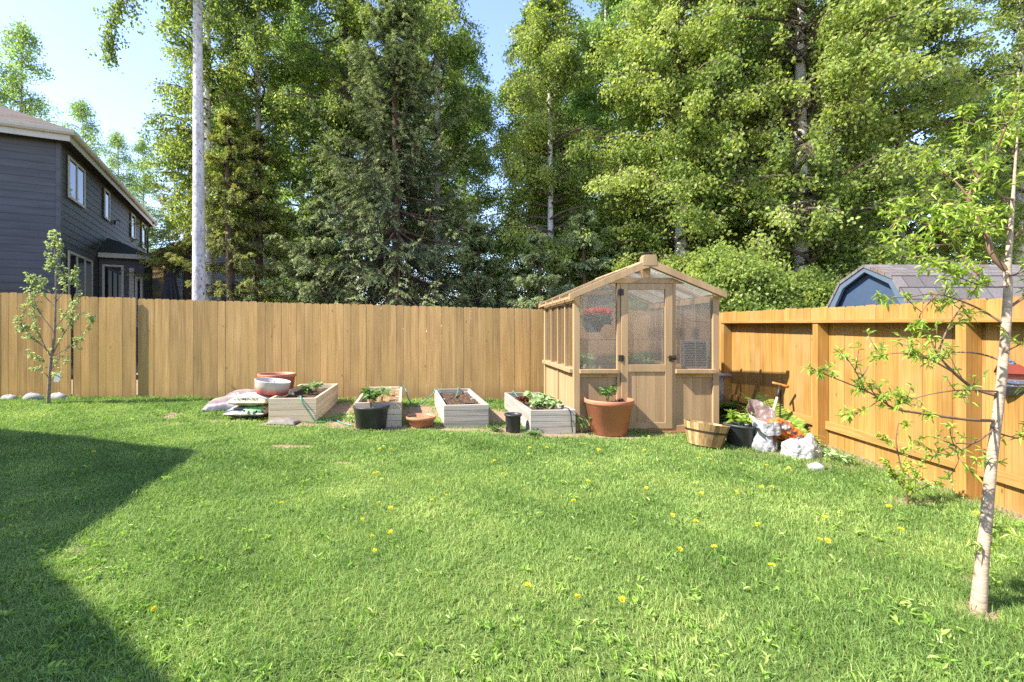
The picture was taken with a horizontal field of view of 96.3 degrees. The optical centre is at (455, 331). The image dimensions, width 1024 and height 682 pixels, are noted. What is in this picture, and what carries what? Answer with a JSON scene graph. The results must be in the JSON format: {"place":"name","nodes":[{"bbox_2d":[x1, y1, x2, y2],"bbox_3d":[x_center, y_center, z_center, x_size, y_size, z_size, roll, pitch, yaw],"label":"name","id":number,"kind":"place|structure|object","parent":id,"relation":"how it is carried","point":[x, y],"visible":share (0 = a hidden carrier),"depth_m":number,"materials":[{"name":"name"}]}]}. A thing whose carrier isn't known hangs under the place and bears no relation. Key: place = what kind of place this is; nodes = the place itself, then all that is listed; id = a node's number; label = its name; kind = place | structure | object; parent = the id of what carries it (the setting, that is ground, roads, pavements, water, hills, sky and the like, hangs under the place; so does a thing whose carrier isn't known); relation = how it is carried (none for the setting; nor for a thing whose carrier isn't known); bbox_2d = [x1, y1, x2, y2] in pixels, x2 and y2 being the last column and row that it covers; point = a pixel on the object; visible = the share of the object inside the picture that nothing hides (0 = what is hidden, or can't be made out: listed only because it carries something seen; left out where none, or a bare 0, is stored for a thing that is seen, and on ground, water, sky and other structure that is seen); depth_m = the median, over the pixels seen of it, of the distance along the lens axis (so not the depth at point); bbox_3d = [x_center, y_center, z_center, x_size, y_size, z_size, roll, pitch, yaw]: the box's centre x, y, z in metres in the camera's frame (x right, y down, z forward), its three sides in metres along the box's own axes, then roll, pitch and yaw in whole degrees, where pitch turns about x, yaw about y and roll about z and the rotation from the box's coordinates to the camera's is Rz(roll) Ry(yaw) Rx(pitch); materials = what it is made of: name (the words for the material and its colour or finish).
{"place":"outdoors","nodes":[
{"label":"outdoors","id":0,"kind":"place"},
{"bbox_2d":[0,0,1015,331],"label":"sky","id":1,"kind":"structure","parent":0,"point":[68,27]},
{"bbox_2d":[0,332,1023,681],"bbox_3d":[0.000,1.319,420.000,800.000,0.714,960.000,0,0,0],"label":"ground","id":2,"kind":"structure","parent":0,"point":[428,648],"depth_m":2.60,"materials":[{"name":"green plant"}]},
{"bbox_2d":[1,394,17,399],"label":"stone","id":3,"kind":"object","parent":2,"relation":"on","point":[9,396],"visible":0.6,"depth_m":7.86,"materials":[{"name":"stone"}]},
{"bbox_2d":[0,39,20,110],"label":"birch tree","id":4,"kind":"object","parent":2,"relation":"on","point":[1,93],"visible":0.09,"depth_m":22.32,"materials":[{"name":"green plant"}]},
{"bbox_2d":[0,15,65,124],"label":"birch tree","id":5,"kind":"object","parent":2,"relation":"on","point":[19,44],"visible":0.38,"depth_m":23.85,"materials":[{"name":"green plant"}]},
{"bbox_2d":[22,392,43,400],"bbox_3d":[-7.367,1.156,7.928,0.361,0.216,0.154,0,0,0],"label":"stone","id":6,"kind":"object","parent":2,"relation":"on","point":[32,395],"visible":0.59,"depth_m":7.89,"materials":[{"name":"stone"}]},
{"bbox_2d":[13,229,96,403],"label":"apple tree","id":7,"kind":"object","parent":2,"relation":"on","point":[25,327],"visible":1,"depth_m":7.54,"materials":[{"name":"green plant"}]},
{"bbox_2d":[51,392,67,399],"bbox_3d":[-6.958,1.163,7.988,0.326,0.211,0.160,0,0,0],"label":"stone","id":8,"kind":"object","parent":2,"relation":"on","point":[57,395],"visible":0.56,"depth_m":7.93,"materials":[{"name":"stone"}]},
{"bbox_2d":[0,105,158,366],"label":"neighbour house","id":9,"kind":"structure","parent":2,"relation":"on","point":[71,188],"depth_m":12.83,"materials":[{"name":"grey wood"}]},
{"bbox_2d":[68,155,85,208],"bbox_3d":[-11.270,-4.411,13.557,0.050,1.197,1.359,0,0,-24],"label":"window","id":10,"kind":"structure","parent":9,"relation":"in","point":[76,174],"depth_m":13.52,"materials":[{"name":"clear glass"}]},
{"bbox_2d":[68,250,92,300],"bbox_3d":[-11.415,-1.554,13.887,0.050,1.509,2.078,0,0,-24],"label":"window","id":11,"kind":"structure","parent":9,"relation":"in","point":[85,276],"depth_m":13.92,"materials":[{"name":"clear glass"}]},
{"bbox_2d":[104,188,109,221],"bbox_3d":[-12.476,-4.522,16.295,0.050,1.055,0.636,0,0,-24],"label":"window","id":12,"kind":"structure","parent":9,"relation":"in","point":[106,193],"depth_m":16.25,"materials":[{"name":"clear glass"}]},
{"bbox_2d":[131,212,134,238],"bbox_3d":[-13.972,-4.552,19.716,0.050,1.055,0.665,0,0,-24],"label":"window","id":13,"kind":"structure","parent":9,"relation":"in","point":[132,215],"depth_m":19.66,"materials":[{"name":"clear glass"}]},
{"bbox_2d":[141,222,146,250],"bbox_3d":[-14.835,-4.527,21.685,0.050,1.193,1.019,0,0,-24],"label":"window","id":14,"kind":"structure","parent":9,"relation":"in","point":[143,232],"depth_m":21.57,"materials":[{"name":"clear glass"}]},
{"bbox_2d":[56,96,117,173],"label":"birch tree","id":15,"kind":"object","parent":2,"relation":"on","point":[80,111],"visible":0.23,"depth_m":30.96,"materials":[{"name":"green plant"}]},
{"bbox_2d":[97,128,158,252],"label":"birch tree","id":16,"kind":"object","parent":2,"relation":"on","point":[119,143],"visible":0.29,"depth_m":27.00,"materials":[{"name":"green plant"}]},
{"bbox_2d":[121,135,177,252],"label":"birch tree","id":17,"kind":"object","parent":2,"relation":"on","point":[140,150],"visible":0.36,"depth_m":28.82,"materials":[{"name":"green plant"}]},
{"bbox_2d":[160,269,179,299],"bbox_3d":[-9.388,-0.529,15.000,0.762,3.146,0.762,0,0,0],"label":"patio umbrella","id":18,"kind":"object","parent":2,"relation":"on","point":[170,290],"visible":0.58,"depth_m":14.85,"materials":[{"name":"fabric"}]},
{"bbox_2d":[119,131,238,300],"bbox_3d":[-9.385,-2.901,15.809,3.271,8.506,3.477,0,0,17],"label":"spruce tree","id":19,"kind":"object","parent":2,"relation":"on","point":[171,265],"visible":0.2,"depth_m":15.35,"materials":[{"name":"green plant"}]},
{"bbox_2d":[84,0,274,300],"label":"birch tree","id":20,"kind":"object","parent":2,"relation":"on","point":[195,7],"visible":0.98,"depth_m":10.45,"materials":[{"name":"grey plant"}]},
{"bbox_2d":[133,0,279,300],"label":"birch tree","id":21,"kind":"object","parent":2,"relation":"on","point":[173,146],"visible":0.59,"depth_m":14.04,"materials":[{"name":"green plant"}]},
{"bbox_2d":[201,396,236,411],"bbox_3d":[-3.518,1.152,7.149,0.726,0.250,0.554,0,6,-13],"label":"soil bag","id":22,"kind":"object","parent":2,"relation":"on","point":[219,403],"visible":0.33,"depth_m":6.91,"materials":[{"name":"white plastic"}]},
{"bbox_2d":[226,389,254,395],"bbox_3d":[-3.450,1.057,7.449,0.554,0.224,0.424,0,6,6],"label":"soil bag","id":23,"kind":"object","parent":22,"relation":"on","point":[238,392],"visible":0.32,"depth_m":7.34,"materials":[{"name":"plastic"}]},
{"bbox_2d":[182,63,261,301],"bbox_3d":[-10.259,-5.651,20.965,4.501,13.841,4.689,0,0,33],"label":"birch tree","id":24,"kind":"object","parent":2,"relation":"on","point":[212,123],"visible":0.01,"depth_m":20.23,"materials":[{"name":"green plant"}]},
{"bbox_2d":[163,110,287,301],"bbox_3d":[-6.382,-2.539,13.120,4.338,7.906,3.690,0,0,0],"label":"spruce tree","id":25,"kind":"object","parent":2,"relation":"on","point":[232,285],"visible":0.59,"depth_m":13.02,"materials":[{"name":"green plant"}]},
{"bbox_2d":[222,403,268,417],"bbox_3d":[-3.068,1.174,6.852,0.604,0.191,0.659,0,2,-1],"label":"soil bag","id":26,"kind":"object","parent":2,"relation":"on","point":[248,411],"visible":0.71,"depth_m":6.59,"materials":[{"name":"white plastic"}]},
{"bbox_2d":[227,392,272,405],"bbox_3d":[-3.049,1.014,6.880,0.564,0.168,0.623,0,2,-2],"label":"soil bag","id":27,"kind":"object","parent":26,"relation":"on","point":[251,399],"visible":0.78,"depth_m":6.63,"materials":[{"name":"white plastic"}]},
{"bbox_2d":[255,377,290,395],"bbox_3d":[-2.808,0.843,6.979,0.524,0.198,0.524,7,0,0],"label":"plant pot","id":28,"kind":"object","parent":27,"relation":"on","point":[271,386],"visible":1,"depth_m":6.80,"materials":[{"name":"white ceramic"}]},
{"bbox_2d":[180,0,316,300],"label":"birch tree","id":29,"kind":"object","parent":2,"relation":"on","point":[259,39],"visible":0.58,"depth_m":14.46,"materials":[{"name":"green plant"}]},
{"bbox_2d":[148,230,356,303],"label":"white house","id":30,"kind":"structure","parent":2,"relation":"on","point":[158,283],"depth_m":19.25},
{"bbox_2d":[206,128,309,302],"bbox_3d":[-6.229,-2.547,14.591,3.690,7.906,4.338,0,0,-25],"label":"spruce tree","id":31,"kind":"object","parent":2,"relation":"on","point":[255,136],"visible":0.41,"depth_m":14.24,"materials":[{"name":"green plant"}]},
{"bbox_2d":[0,292,543,400],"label":"back fence","id":32,"kind":"object","parent":2,"relation":"on","point":[206,348],"visible":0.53,"depth_m":8.39,"materials":[{"name":"brown wood"}]},
{"bbox_2d":[257,372,295,388],"bbox_3d":[-2.988,0.984,7.620,0.610,0.570,0.610,0,0,0],"label":"plant pot","id":33,"kind":"object","parent":2,"relation":"on","point":[289,376],"visible":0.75,"depth_m":7.55,"materials":[{"name":"ceramic"}]},
{"bbox_2d":[265,418,299,425],"bbox_3d":[-2.435,1.278,6.412,0.424,0.110,0.205,0,3,7],"label":"empty sack","id":34,"kind":"object","parent":2,"relation":"on","point":[283,421],"visible":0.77,"depth_m":6.34,"materials":[{"name":"plastic"}]},
{"bbox_2d":[235,0,361,303],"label":"birch tree","id":35,"kind":"object","parent":2,"relation":"on","point":[301,208],"visible":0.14,"depth_m":18.45,"materials":[{"name":"green plant"}]},
{"bbox_2d":[269,384,337,422],"bbox_3d":[-2.402,1.132,7.398,0.668,0.361,1.800,0,0,-5],"label":"raised bed","id":36,"kind":"object","parent":2,"relation":"on","point":[291,405],"visible":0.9,"depth_m":6.53,"materials":[{"name":"brown wood"}]},
{"bbox_2d":[297,385,312,394],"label":"seedling","id":37,"kind":"object","parent":36,"relation":"in","point":[306,388],"visible":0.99,"depth_m":7.41,"materials":[{"name":"green plant"}]},
{"bbox_2d":[308,380,323,391],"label":"seedling","id":38,"kind":"object","parent":36,"relation":"in","point":[316,385],"visible":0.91,"depth_m":7.80,"materials":[{"name":"green plant"}]},
{"bbox_2d":[297,396,352,425],"bbox_3d":[-2.011,1.122,6.600,1.189,0.394,0.304,0,0,8],"label":"garden hose","id":39,"kind":"object","parent":36,"relation":"on","point":[300,397],"visible":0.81,"depth_m":6.49,"materials":[{"name":"rubber"}]},
{"bbox_2d":[260,195,371,303],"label":"spruce tree","id":40,"kind":"object","parent":2,"relation":"on","point":[304,225],"visible":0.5,"depth_m":13.08,"materials":[{"name":"green plant"}]},
{"bbox_2d":[264,0,421,302],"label":"aspen tree","id":41,"kind":"object","parent":2,"relation":"on","point":[350,21],"visible":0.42,"depth_m":15.17,"materials":[{"name":"green plant"}]},
{"bbox_2d":[296,2,414,303],"bbox_3d":[-4.516,-6.802,19.964,5.568,16.436,5.345,0,0,-16],"label":"birch tree","id":42,"kind":"object","parent":2,"relation":"on","point":[323,180],"visible":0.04,"depth_m":19.36,"materials":[{"name":"green plant"}]},
{"bbox_2d":[352,404,389,430],"bbox_3d":[-1.165,1.171,6.285,0.504,0.315,0.504,0,0,0],"label":"plant pot","id":43,"kind":"object","parent":2,"relation":"on","point":[368,419],"visible":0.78,"depth_m":6.09,"materials":[{"name":"black plastic"}]},
{"bbox_2d":[359,387,384,407],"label":"potted shrub","id":44,"kind":"object","parent":43,"relation":"in","point":[369,394],"visible":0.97,"depth_m":6.24,"materials":[{"name":"green plant"}]},
{"bbox_2d":[355,387,401,427],"bbox_3d":[-1.166,1.158,7.183,0.638,0.361,1.800,0,0,-6],"label":"raised bed","id":45,"kind":"object","parent":2,"relation":"on","point":[393,400],"visible":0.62,"depth_m":6.32,"materials":[{"name":"grey wood"}]},
{"bbox_2d":[398,386,439,406],"bbox_3d":[-0.636,1.133,7.995,0.695,0.336,0.281,0,0,-18],"label":"garden hose","id":46,"kind":"object","parent":45,"relation":"hanging from","point":[421,402],"visible":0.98,"depth_m":7.99,"materials":[{"name":"rubber"}]},
{"bbox_2d":[236,0,527,383],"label":"spruce tree","id":47,"kind":"object","parent":2,"relation":"on","point":[397,50],"visible":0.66,"depth_m":13.40,"materials":[{"name":"green plant"}]},
{"bbox_2d":[356,1,461,304],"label":"birch tree","id":48,"kind":"object","parent":2,"relation":"on","point":[422,174],"visible":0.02,"depth_m":21.73,"materials":[{"name":"green plant"}]},
{"bbox_2d":[406,413,435,427],"bbox_3d":[-0.488,1.257,6.381,0.426,0.160,0.426,0,0,0],"label":"terracotta bowl","id":49,"kind":"object","parent":2,"relation":"on","point":[420,420],"visible":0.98,"depth_m":6.26,"materials":[{"name":"ceramic"}]},
{"bbox_2d":[375,0,497,305],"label":"birch tree","id":50,"kind":"object","parent":2,"relation":"on","point":[438,12],"visible":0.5,"depth_m":15.78,"materials":[{"name":"green plant"}]},
{"bbox_2d":[409,25,510,308],"bbox_3d":[0.374,-5.965,20.006,5.040,14.879,4.838,0,0,33],"label":"birch tree","id":51,"kind":"object","parent":2,"relation":"on","point":[490,97],"visible":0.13,"depth_m":19.44,"materials":[{"name":"green plant"}]},
{"bbox_2d":[434,388,488,427],"bbox_3d":[0.043,1.193,7.289,0.637,0.331,1.820,0,0,-7],"label":"raised bed","id":52,"kind":"object","parent":2,"relation":"on","point":[452,410],"visible":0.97,"depth_m":6.41,"materials":[{"name":"white wood"}]},
{"bbox_2d":[426,216,517,365],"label":"spruce tree","id":53,"kind":"object","parent":2,"relation":"on","point":[482,244],"visible":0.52,"depth_m":13.28,"materials":[{"name":"green plant"}]},
{"bbox_2d":[504,412,521,432],"bbox_3d":[0.781,1.239,6.210,0.244,0.245,0.244,0,0,0],"label":"plant pot","id":54,"kind":"object","parent":2,"relation":"on","point":[513,421],"visible":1,"depth_m":6.13,"materials":[{"name":"black plastic"}]},
{"bbox_2d":[471,0,582,307],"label":"birch tree","id":55,"kind":"object","parent":2,"relation":"on","point":[523,271],"visible":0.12,"depth_m":17.67,"materials":[{"name":"green plant"}]},
{"bbox_2d":[506,225,561,309],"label":"spruce tree","id":56,"kind":"object","parent":2,"relation":"on","point":[531,261],"visible":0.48,"depth_m":11.22,"materials":[{"name":"green plant"}]},
{"bbox_2d":[523,428,544,436],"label":"weed tuft","id":57,"kind":"object","parent":2,"relation":"on","point":[532,433],"visible":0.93,"depth_m":5.93,"materials":[{"name":"green plant"}]},
{"bbox_2d":[504,392,575,433],"bbox_3d":[1.233,1.220,7.031,0.623,0.326,1.800,0,0,-5],"label":"raised bed","id":58,"kind":"object","parent":2,"relation":"on","point":[547,421],"visible":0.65,"depth_m":6.15,"materials":[{"name":"white wood"}]},
{"bbox_2d":[515,396,530,403],"bbox_3d":[1.046,1.074,7.076,0.272,0.157,0.230,0,0,-9],"label":"lettuce","id":59,"kind":"object","parent":58,"relation":"in","point":[523,398],"visible":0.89,"depth_m":7.05,"materials":[{"name":"red plant"}]},
{"bbox_2d":[529,397,544,409],"bbox_3d":[1.164,1.048,6.548,0.262,0.210,0.322,0,0,18],"label":"lettuce","id":60,"kind":"object","parent":58,"relation":"in","point":[537,402],"visible":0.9,"depth_m":6.53,"materials":[{"name":"green plant"}]},
{"bbox_2d":[542,399,563,408],"bbox_3d":[1.391,1.061,6.526,0.309,0.183,0.302,0,0,41],"label":"lettuce","id":61,"kind":"object","parent":58,"relation":"in","point":[549,404],"visible":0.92,"depth_m":6.51,"materials":[{"name":"green plant"}]},
{"bbox_2d":[464,0,641,308],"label":"birch tree","id":62,"kind":"object","parent":2,"relation":"on","point":[530,142],"visible":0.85,"depth_m":13.60,"materials":[{"name":"green plant"}]},
{"bbox_2d":[519,52,599,295],"bbox_3d":[6.220,-7.031,24.981,5.626,17.301,5.861,0,0,-23],"label":"birch tree","id":63,"kind":"object","parent":2,"relation":"on","point":[567,90],"visible":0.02,"depth_m":24.16,"materials":[{"name":"green plant"}]},
{"bbox_2d":[549,208,612,295],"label":"spruce tree","id":64,"kind":"object","parent":2,"relation":"on","point":[587,267],"visible":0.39,"depth_m":12.06,"materials":[{"name":"green plant"}]},
{"bbox_2d":[570,415,591,432],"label":"weed tuft","id":65,"kind":"object","parent":2,"relation":"on","point":[581,424],"visible":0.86,"depth_m":6.17,"materials":[{"name":"green plant"}]},
{"bbox_2d":[547,0,664,289],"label":"birch tree","id":66,"kind":"object","parent":2,"relation":"on","point":[584,101],"visible":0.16,"depth_m":18.11,"materials":[{"name":"green plant"}]},
{"bbox_2d":[584,397,633,436],"bbox_3d":[2.082,1.148,6.198,0.650,0.475,0.650,0,0,0],"label":"plant pot","id":67,"kind":"object","parent":2,"relation":"on","point":[610,419],"visible":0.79,"depth_m":5.96,"materials":[{"name":"ceramic"}]},
{"bbox_2d":[599,385,618,401],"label":"tomato plant","id":68,"kind":"object","parent":67,"relation":"in","point":[609,392],"visible":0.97,"depth_m":6.12,"materials":[{"name":"green plant"}]},
{"bbox_2d":[591,219,633,278],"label":"spruce tree","id":69,"kind":"object","parent":2,"relation":"on","point":[623,249],"visible":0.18,"depth_m":12.61,"materials":[{"name":"green plant"}]},
{"bbox_2d":[539,255,726,432],"bbox_3d":[2.620,0.224,7.350,2.140,2.535,2.330,0,0,0],"label":"greenhouse","id":70,"kind":"object","parent":2,"relation":"on","point":[644,338],"visible":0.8,"depth_m":6.32,"materials":[{"name":"brown wood"}]},
{"bbox_2d":[618,283,676,428],"bbox_3d":[2.642,0.339,6.284,0.793,2.004,0.093,0,0,0],"label":"door","id":71,"kind":"structure","parent":70,"relation":"in","point":[645,357],"depth_m":6.30,"materials":[{"name":"brown wood"}]},
{"bbox_2d":[584,0,703,270],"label":"birch tree","id":72,"kind":"object","parent":2,"relation":"on","point":[619,8],"visible":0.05,"depth_m":16.89,"materials":[{"name":"green plant"}]},
{"bbox_2d":[559,0,830,297],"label":"birch tree","id":73,"kind":"object","parent":2,"relation":"on","point":[658,88],"visible":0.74,"depth_m":11.53,"materials":[{"name":"green plant"}]},
{"bbox_2d":[684,419,729,447],"bbox_3d":[3.092,1.268,5.639,0.504,0.270,0.500,7,-4,0],"label":"half barrel","id":74,"kind":"object","parent":2,"relation":"on","point":[707,434],"visible":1,"depth_m":5.47,"materials":[{"name":"brown wood"}]},
{"bbox_2d":[674,233,772,311],"bbox_3d":[6.020,-0.253,10.451,2.330,3.927,2.654,0,0,-24],"label":"leafy shrub","id":75,"kind":"object","parent":2,"relation":"on","point":[711,255],"visible":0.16,"depth_m":10.14,"materials":[{"name":"green plant"}]},
{"bbox_2d":[719,372,731,401],"bbox_3d":[4.699,1.064,8.200,0.460,0.660,0.460,0,0,0],"label":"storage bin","id":76,"kind":"object","parent":2,"relation":"on","point":[721,375],"visible":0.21,"depth_m":8.00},
{"bbox_2d":[664,0,792,259],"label":"birch tree","id":77,"kind":"object","parent":2,"relation":"on","point":[771,30],"visible":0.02,"depth_m":15.83,"materials":[{"name":"green plant"}]},
{"bbox_2d":[719,398,743,413],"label":"fern","id":78,"kind":"object","parent":2,"relation":"on","point":[723,407],"visible":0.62,"depth_m":7.44,"materials":[{"name":"green plant"}]},
{"bbox_2d":[723,421,756,447],"bbox_3d":[3.532,1.284,5.655,0.380,0.270,0.380,3,-2,0],"label":"plant pot","id":79,"kind":"object","parent":2,"relation":"on","point":[738,435],"visible":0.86,"depth_m":5.53,"materials":[{"name":"black plastic"}]},
{"bbox_2d":[725,408,758,425],"bbox_3d":[3.527,1.099,5.570,0.393,0.284,0.458,0,0,7],"label":"potted shrub","id":80,"kind":"object","parent":79,"relation":"in","point":[738,417],"visible":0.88,"depth_m":5.63,"materials":[{"name":"green plant"}]},
{"bbox_2d":[693,243,789,312],"bbox_3d":[5.898,-0.092,9.537,2.119,3.570,2.412,0,0,-44],"label":"leafy shrub","id":81,"kind":"object","parent":2,"relation":"on","point":[738,269],"visible":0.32,"depth_m":9.40,"materials":[{"name":"green plant"}]},
{"bbox_2d":[747,399,780,451],"bbox_3d":[3.746,1.141,5.557,0.338,0.570,0.383,0,0,0],"label":"open soil bag","id":82,"kind":"object","parent":2,"relation":"on","point":[765,436],"visible":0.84,"depth_m":5.46,"materials":[{"name":"white plastic"}]},
{"bbox_2d":[723,386,806,428],"bbox_3d":[4.337,1.113,6.363,1.167,0.626,0.976,0,0,-36],"label":"fern","id":83,"kind":"object","parent":2,"relation":"on","point":[793,419],"visible":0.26,"depth_m":6.38,"materials":[{"name":"green plant"}]},
{"bbox_2d":[772,382,788,411],"bbox_3d":[4.312,1.157,6.211,0.660,0.916,0.175,0,0,-33],"label":"garden spade","id":84,"kind":"object","parent":2,"relation":"on","point":[780,385],"visible":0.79,"depth_m":6.31,"materials":[{"name":"brown wood"}]},
{"bbox_2d":[753,251,811,309],"bbox_3d":[6.854,-0.008,9.900,2.013,3.392,2.292,0,0,17],"label":"leafy shrub","id":85,"kind":"object","parent":2,"relation":"on","point":[781,284],"visible":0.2,"depth_m":9.42,"materials":[{"name":"green plant"}]},
{"bbox_2d":[764,417,805,441],"bbox_3d":[4.009,1.230,5.549,0.458,0.386,0.326,0,0,0],"label":"soil bag","id":86,"kind":"object","parent":2,"relation":"on","point":[789,430],"visible":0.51,"depth_m":5.42,"materials":[{"name":"orange plastic"}]},
{"bbox_2d":[742,0,833,246],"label":"birch tree","id":87,"kind":"object","parent":2,"relation":"on","point":[778,130],"visible":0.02,"depth_m":20.54,"materials":[{"name":"green plant"}]},
{"bbox_2d":[780,433,822,459],"bbox_3d":[3.992,1.304,5.252,0.429,0.271,0.320,0,0,0],"label":"white sack","id":88,"kind":"object","parent":2,"relation":"on","point":[806,446],"visible":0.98,"depth_m":5.16,"materials":[{"name":"white plastic"}]},
{"bbox_2d":[795,424,826,441],"bbox_3d":[4.400,1.320,5.712,0.482,0.226,0.614,0,0,15],"label":"fern","id":89,"kind":"object","parent":2,"relation":"on","point":[804,431],"visible":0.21,"depth_m":5.79,"materials":[{"name":"green plant"}]},
{"bbox_2d":[784,257,840,308],"bbox_3d":[8.346,0.006,10.603,2.013,3.392,2.292,0,0,15],"label":"leafy shrub","id":90,"kind":"object","parent":2,"relation":"on","point":[819,287],"visible":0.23,"depth_m":10.25,"materials":[{"name":"green plant"}]},
{"bbox_2d":[807,462,825,470],"bbox_3d":[3.765,1.420,4.762,0.164,0.122,0.116,0,0,24],"label":"stone","id":91,"kind":"object","parent":2,"relation":"on","point":[816,465],"visible":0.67,"depth_m":4.72,"materials":[{"name":"stone"}]},
{"bbox_2d":[661,0,994,309],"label":"birch tree","id":92,"kind":"object","parent":2,"relation":"on","point":[851,59],"visible":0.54,"depth_m":11.11,"materials":[{"name":"green plant"}]},
{"bbox_2d":[823,449,857,462],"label":"weed tuft","id":93,"kind":"object","parent":2,"relation":"on","point":[844,458],"visible":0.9,"depth_m":4.99,"materials":[{"name":"green plant"}]},
{"bbox_2d":[777,0,942,281],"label":"birch tree","id":94,"kind":"object","parent":2,"relation":"on","point":[818,112],"visible":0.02,"depth_m":15.72,"materials":[{"name":"green plant"}]},
{"bbox_2d":[719,296,1023,514],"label":"side fence","id":95,"kind":"object","parent":2,"relation":"on","point":[761,351],"visible":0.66,"depth_m":4.90,"materials":[{"name":"wood"}]},
{"bbox_2d":[994,360,1023,395],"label":"birdhouse","id":96,"kind":"object","parent":95,"relation":"attached to","point":[1015,373],"visible":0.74,"depth_m":3.67,"materials":[{"name":"paint"}]},
{"bbox_2d":[875,419,945,503],"bbox_3d":[3.868,1.097,3.790,0.571,0.726,0.296,0,0,0],"label":"young shrub","id":97,"kind":"object","parent":2,"relation":"on","point":[907,487],"visible":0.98,"depth_m":3.86,"materials":[{"name":"green plant"}]},
{"bbox_2d":[800,77,1023,613],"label":"young tree","id":98,"kind":"object","parent":2,"relation":"on","point":[984,544],"visible":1,"depth_m":2.37,"materials":[{"name":"green plant"}]},
{"bbox_2d":[808,0,1023,280],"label":"birch tree","id":99,"kind":"object","parent":2,"relation":"on","point":[940,87],"visible":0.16,"depth_m":12.43,"materials":[{"name":"green plant"}]},
{"bbox_2d":[827,264,1023,307],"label":"blue shed","id":100,"kind":"structure","parent":2,"relation":"on","point":[861,285],"depth_m":8.34,"materials":[{"name":"paint"}]},
{"bbox_2d":[908,64,1012,263],"bbox_3d":[20.602,-4.643,18.522,4.220,12.457,4.051,0,0,-2],"label":"birch tree","id":101,"kind":"object","parent":2,"relation":"on","point":[957,145],"visible":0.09,"depth_m":18.06,"materials":[{"name":"green plant"}]},
{"bbox_2d":[937,0,1023,263],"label":"birch tree","id":102,"kind":"object","parent":2,"relation":"on","point":[1011,13],"visible":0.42,"depth_m":13.38,"materials":[{"name":"green plant"}]},
{"bbox_2d":[974,47,1023,263],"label":"birch tree","id":103,"kind":"object","parent":2,"relation":"on","point":[1005,147],"visible":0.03,"depth_m":18.33,"materials":[{"name":"green plant"}]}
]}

